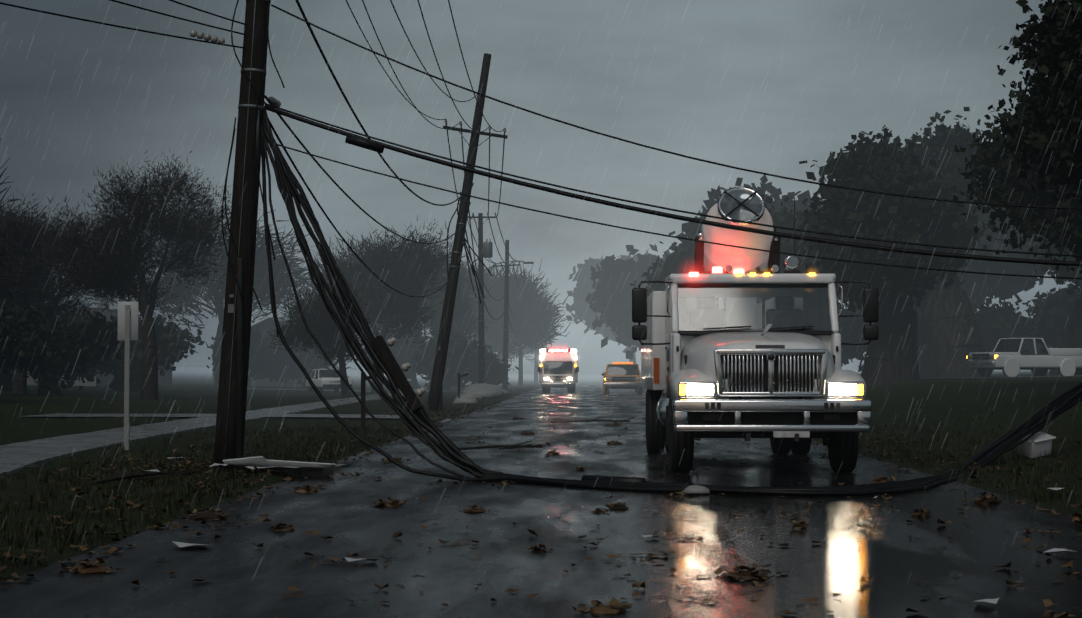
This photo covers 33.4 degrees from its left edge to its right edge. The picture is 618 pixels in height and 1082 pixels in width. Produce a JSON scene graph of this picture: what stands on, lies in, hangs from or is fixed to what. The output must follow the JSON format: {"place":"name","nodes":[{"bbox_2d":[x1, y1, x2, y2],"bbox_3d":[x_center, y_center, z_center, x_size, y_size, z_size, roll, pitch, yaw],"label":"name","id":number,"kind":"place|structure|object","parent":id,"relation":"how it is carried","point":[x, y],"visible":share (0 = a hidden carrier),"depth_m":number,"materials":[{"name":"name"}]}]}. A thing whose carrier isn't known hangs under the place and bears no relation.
{"place":"outdoors","nodes":[
{"label":"outdoors","id":0,"kind":"place"},
{"bbox_2d":[11,303,171,385],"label":"house","id":1,"kind":"structure","parent":0,"point":[166,379],"depth_m":118.52,"materials":[{"name":"grey"}]},
{"bbox_2d":[0,384,467,477],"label":"sidewalk","id":2,"kind":"structure","parent":0,"point":[16,457],"depth_m":29.85,"materials":[{"name":"concrete"}]},
{"bbox_2d":[0,0,1079,374],"label":"sky","id":3,"kind":"structure","parent":0,"point":[765,86],"materials":[{"name":"grey"}]},
{"bbox_2d":[0,375,1081,617],"bbox_3d":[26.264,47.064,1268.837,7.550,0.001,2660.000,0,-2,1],"label":"road","id":4,"kind":"structure","parent":0,"point":[248,579],"depth_m":12.66,"materials":[{"name":"black asphalt"}]},
{"bbox_2d":[538,348,578,392],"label":"ambulance","id":5,"kind":"object","parent":4,"relation":"on","point":[558,367],"visible":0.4,"depth_m":113.35,"materials":[{"name":"white paint"}]},
{"bbox_2d":[601,362,642,394],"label":"service truck","id":6,"kind":"object","parent":4,"relation":"on","point":[621,375],"visible":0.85,"depth_m":105.42,"materials":[{"name":"orange paint"}]},
{"bbox_2d":[255,108,1081,495],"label":"fallen cables","id":7,"kind":"object","parent":4,"relation":"on","point":[395,380],"visible":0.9,"depth_m":20.88,"materials":[{"name":"black rubber"}]},
{"bbox_2d":[632,187,878,472],"bbox_3d":[2.769,0.279,25.153,3.130,3.676,8.445,0,-2,1],"label":"utility truck","id":8,"kind":"object","parent":4,"relation":"on","point":[735,342],"visible":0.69,"depth_m":22.89,"materials":[{"name":"white paint"}]},
{"bbox_2d":[0,367,1081,582],"bbox_3d":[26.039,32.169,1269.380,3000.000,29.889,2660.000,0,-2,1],"label":"ground","id":9,"kind":"structure","parent":0,"point":[1017,400],"depth_m":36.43,"materials":[{"name":"green plant"}]},
{"bbox_2d":[0,176,18,290],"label":"bare tree","id":10,"kind":"object","parent":9,"relation":"on","point":[3,273],"visible":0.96,"depth_m":61.84,"materials":[{"name":"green plant"}]},
{"bbox_2d":[0,236,58,316],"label":"tree","id":11,"kind":"object","parent":9,"relation":"on","point":[35,292],"visible":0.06,"depth_m":93.39,"materials":[{"name":"green plant"}]},
{"bbox_2d":[0,138,62,230],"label":"tree","id":12,"kind":"object","parent":9,"relation":"on","point":[14,200],"visible":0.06,"depth_m":108.61,"materials":[{"name":"green plant"}]},
{"bbox_2d":[0,303,71,389],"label":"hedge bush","id":13,"kind":"object","parent":9,"relation":"on","point":[6,381],"depth_m":85.95,"materials":[{"name":"green plant"}]},
{"bbox_2d":[0,189,75,308],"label":"tree","id":14,"kind":"object","parent":9,"relation":"on","point":[35,234],"visible":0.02,"depth_m":97.52,"materials":[{"name":"green plant"}]},
{"bbox_2d":[0,193,109,393],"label":"tree","id":15,"kind":"object","parent":9,"relation":"on","point":[23,238],"visible":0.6,"depth_m":78.30,"materials":[{"name":"green plant"}]},
{"bbox_2d":[0,291,130,395],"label":"bush","id":16,"kind":"object","parent":9,"relation":"on","point":[29,342],"visible":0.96,"depth_m":74.43,"materials":[{"name":"green plant"}]},
{"bbox_2d":[117,302,137,449],"bbox_3d":[-5.965,0.987,25.994,0.300,2.190,0.050,0,-2,1],"label":"sign post","id":17,"kind":"object","parent":9,"relation":"on","point":[127,322],"visible":0.92,"depth_m":26.00,"materials":[{"name":"silver metal"}]},
{"bbox_2d":[57,305,207,391],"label":"hedge bush","id":18,"kind":"object","parent":9,"relation":"on","point":[171,337],"visible":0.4,"depth_m":91.37,"materials":[{"name":"green plant"}]},
{"bbox_2d":[26,149,275,399],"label":"tree","id":19,"kind":"object","parent":9,"relation":"on","point":[114,264],"visible":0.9,"depth_m":70.48,"materials":[{"name":"green plant"}]},
{"bbox_2d":[130,209,323,385],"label":"tree","id":20,"kind":"object","parent":9,"relation":"on","point":[282,284],"visible":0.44,"depth_m":124.79,"materials":[{"name":"green plant"}]},
{"bbox_2d":[213,0,270,469],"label":"utility pole","id":21,"kind":"object","parent":9,"relation":"on","point":[231,402],"visible":0.75,"depth_m":21.48,"materials":[{"name":"brown wood"}]},
{"bbox_2d":[207,320,286,386],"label":"hedge bush","id":22,"kind":"object","parent":9,"relation":"on","point":[261,362],"visible":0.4,"depth_m":123.92,"materials":[{"name":"green plant"}]},
{"bbox_2d":[207,317,334,385],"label":"house","id":23,"kind":"structure","parent":9,"relation":"on","point":[266,326],"depth_m":135.58,"materials":[{"name":"beige"}]},
{"bbox_2d":[264,341,338,387],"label":"hedge bush","id":24,"kind":"object","parent":9,"relation":"on","point":[291,369],"visible":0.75,"depth_m":126.81,"materials":[{"name":"green plant"}]},
{"bbox_2d":[269,276,384,396],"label":"tree","id":25,"kind":"object","parent":9,"relation":"on","point":[323,327],"visible":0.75,"depth_m":82.62,"materials":[{"name":"green plant"}]},
{"bbox_2d":[306,369,352,392],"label":"car","id":26,"kind":"object","parent":9,"relation":"on","point":[322,379],"visible":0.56,"depth_m":103.07,"materials":[{"name":"white metal"}]},
{"bbox_2d":[315,218,465,392],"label":"tree","id":27,"kind":"object","parent":9,"relation":"on","point":[418,262],"visible":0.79,"depth_m":100.43,"materials":[{"name":"green plant"}]},
{"bbox_2d":[288,220,496,386],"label":"tree","id":28,"kind":"object","parent":9,"relation":"on","point":[360,243],"visible":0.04,"depth_m":137.64,"materials":[{"name":"green plant"}]},
{"bbox_2d":[363,327,429,388],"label":"hedge bush","id":29,"kind":"object","parent":9,"relation":"on","point":[401,353],"visible":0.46,"depth_m":132.68,"materials":[{"name":"green plant"}]},
{"bbox_2d":[361,364,468,426],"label":"mailboxes","id":30,"kind":"object","parent":9,"relation":"on","point":[363,391],"visible":0.4,"depth_m":37.99,"materials":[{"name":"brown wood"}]},
{"bbox_2d":[400,257,494,388],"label":"tree","id":31,"kind":"object","parent":9,"relation":"on","point":[459,319],"visible":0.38,"depth_m":127.22,"materials":[{"name":"green plant"}]},
{"bbox_2d":[406,327,518,390],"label":"hedge bush","id":32,"kind":"object","parent":9,"relation":"on","point":[462,355],"visible":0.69,"depth_m":119.61,"materials":[{"name":"green plant"}]},
{"bbox_2d":[426,53,507,410],"bbox_3d":[-2.292,-2.229,55.343,2.520,11.346,0.498,0,-2,-6],"label":"utility pole","id":33,"kind":"object","parent":9,"relation":"on","point":[435,400],"visible":0.83,"depth_m":55.21,"materials":[{"name":"brown wood"}]},
{"bbox_2d":[467,213,533,382],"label":"utility pole","id":34,"kind":"object","parent":9,"relation":"on","point":[485,249],"visible":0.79,"depth_m":105.03,"materials":[{"name":"brown wood"}]},
{"bbox_2d":[0,0,1081,336],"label":"overhead wires","id":35,"kind":"object","parent":34,"relation":"attached to","point":[352,138],"visible":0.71,"depth_m":21.29,"materials":[{"name":"black rubber"}]},
{"bbox_2d":[493,240,519,389],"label":"utility pole","id":36,"kind":"object","parent":9,"relation":"on","point":[506,320],"visible":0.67,"depth_m":126.02,"materials":[{"name":"brown wood"}]},
{"bbox_2d":[449,259,573,382],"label":"tree","id":37,"kind":"object","parent":9,"relation":"on","point":[531,314],"visible":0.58,"depth_m":160.41,"materials":[{"name":"green plant"}]},
{"bbox_2d":[465,271,560,379],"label":"tree","id":38,"kind":"object","parent":9,"relation":"on","point":[525,350],"depth_m":211.31,"materials":[{"name":"green plant"}]},
{"bbox_2d":[518,276,530,385],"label":"utility pole","id":39,"kind":"object","parent":9,"relation":"on","point":[520,374],"visible":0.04,"depth_m":169.81,"materials":[{"name":"brown wood"}]},
{"bbox_2d":[534,349,538,383],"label":"utility pole","id":40,"kind":"object","parent":9,"relation":"on","point":[536,372],"depth_m":214.72,"materials":[{"name":"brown wood"}]},
{"bbox_2d":[0,400,1081,617],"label":"storm leaves","id":41,"kind":"object","parent":9,"relation":"on","point":[616,603],"visible":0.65,"depth_m":14.56,"materials":[{"name":"brown plant"}]},
{"bbox_2d":[30,376,1052,422],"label":"driveways","id":42,"kind":"structure","parent":9,"relation":"on","point":[204,415],"depth_m":45.76,"materials":[{"name":"concrete"}]},
{"bbox_2d":[71,383,1081,614],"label":"storm debris","id":43,"kind":"object","parent":9,"relation":"on","point":[1034,446],"visible":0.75,"depth_m":20.85,"materials":[{"name":"brown wood"}]},
{"bbox_2d":[566,249,648,363],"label":"tree","id":44,"kind":"object","parent":9,"relation":"on","point":[580,305],"depth_m":196.51,"materials":[{"name":"green plant"}]},
{"bbox_2d":[585,244,670,359],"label":"tree","id":45,"kind":"object","parent":9,"relation":"on","point":[611,295],"visible":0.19,"depth_m":150.03,"materials":[{"name":"green plant"}]},
{"bbox_2d":[630,205,707,296],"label":"tree","id":46,"kind":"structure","parent":9,"relation":"on","point":[682,262],"depth_m":106.27,"materials":[{"name":"green plant"}]},
{"bbox_2d":[656,175,848,300],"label":"tree","id":47,"kind":"object","parent":9,"relation":"on","point":[713,194],"depth_m":116.52,"materials":[{"name":"green plant"}]},
{"bbox_2d":[692,190,855,332],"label":"tree","id":48,"kind":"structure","parent":9,"relation":"on","point":[782,218],"depth_m":90.88,"materials":[{"name":"green plant"}]},
{"bbox_2d":[838,305,866,371],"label":"hedge bush","id":49,"kind":"object","parent":9,"relation":"on","point":[846,356],"depth_m":97.80,"materials":[{"name":"green plant"}]},
{"bbox_2d":[837,302,922,365],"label":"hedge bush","id":50,"kind":"object","parent":9,"relation":"on","point":[851,330],"visible":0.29,"depth_m":96.14,"materials":[{"name":"green plant"}]},
{"bbox_2d":[788,124,1007,383],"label":"tree","id":51,"kind":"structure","parent":9,"relation":"on","point":[881,165],"depth_m":75.84,"materials":[{"name":"green plant"}]},
{"bbox_2d":[833,130,1053,305],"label":"tree","id":52,"kind":"object","parent":9,"relation":"on","point":[978,288],"visible":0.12,"depth_m":105.40,"materials":[{"name":"green plant"}]},
{"bbox_2d":[893,107,997,377],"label":"tree","id":53,"kind":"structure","parent":9,"relation":"on","point":[952,338],"depth_m":88.75,"materials":[{"name":"green plant"}]},
{"bbox_2d":[970,296,1030,370],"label":"tree","id":54,"kind":"object","parent":9,"relation":"on","point":[994,324],"visible":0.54,"depth_m":98.06,"materials":[{"name":"green plant"}]},
{"bbox_2d":[947,63,1081,273],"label":"tree","id":55,"kind":"object","parent":9,"relation":"on","point":[1000,184],"visible":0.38,"depth_m":48.93,"materials":[{"name":"green plant"}]},
{"bbox_2d":[964,338,1081,376],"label":"pickup","id":56,"kind":"object","parent":9,"relation":"on","point":[1010,357],"visible":0.92,"depth_m":82.70,"materials":[{"name":"white metal"}]},
{"bbox_2d":[971,0,1081,205],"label":"tree","id":57,"kind":"object","parent":9,"relation":"on","point":[1049,118],"visible":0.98,"depth_m":36.67,"materials":[{"name":"green plant"}]},
{"bbox_2d":[1009,282,1081,375],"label":"tree","id":58,"kind":"object","parent":9,"relation":"on","point":[1051,319],"visible":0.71,"depth_m":96.55,"materials":[{"name":"green plant"}]},
{"bbox_2d":[1025,226,1081,375],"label":"tree","id":59,"kind":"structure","parent":9,"relation":"on","point":[1075,337],"depth_m":85.11,"materials":[{"name":"green plant"}]},
{"bbox_2d":[1067,281,1081,291],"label":"tree","id":60,"kind":"object","parent":9,"relation":"on","point":[1070,285],"depth_m":98.92,"materials":[{"name":"green plant"}]}
]}

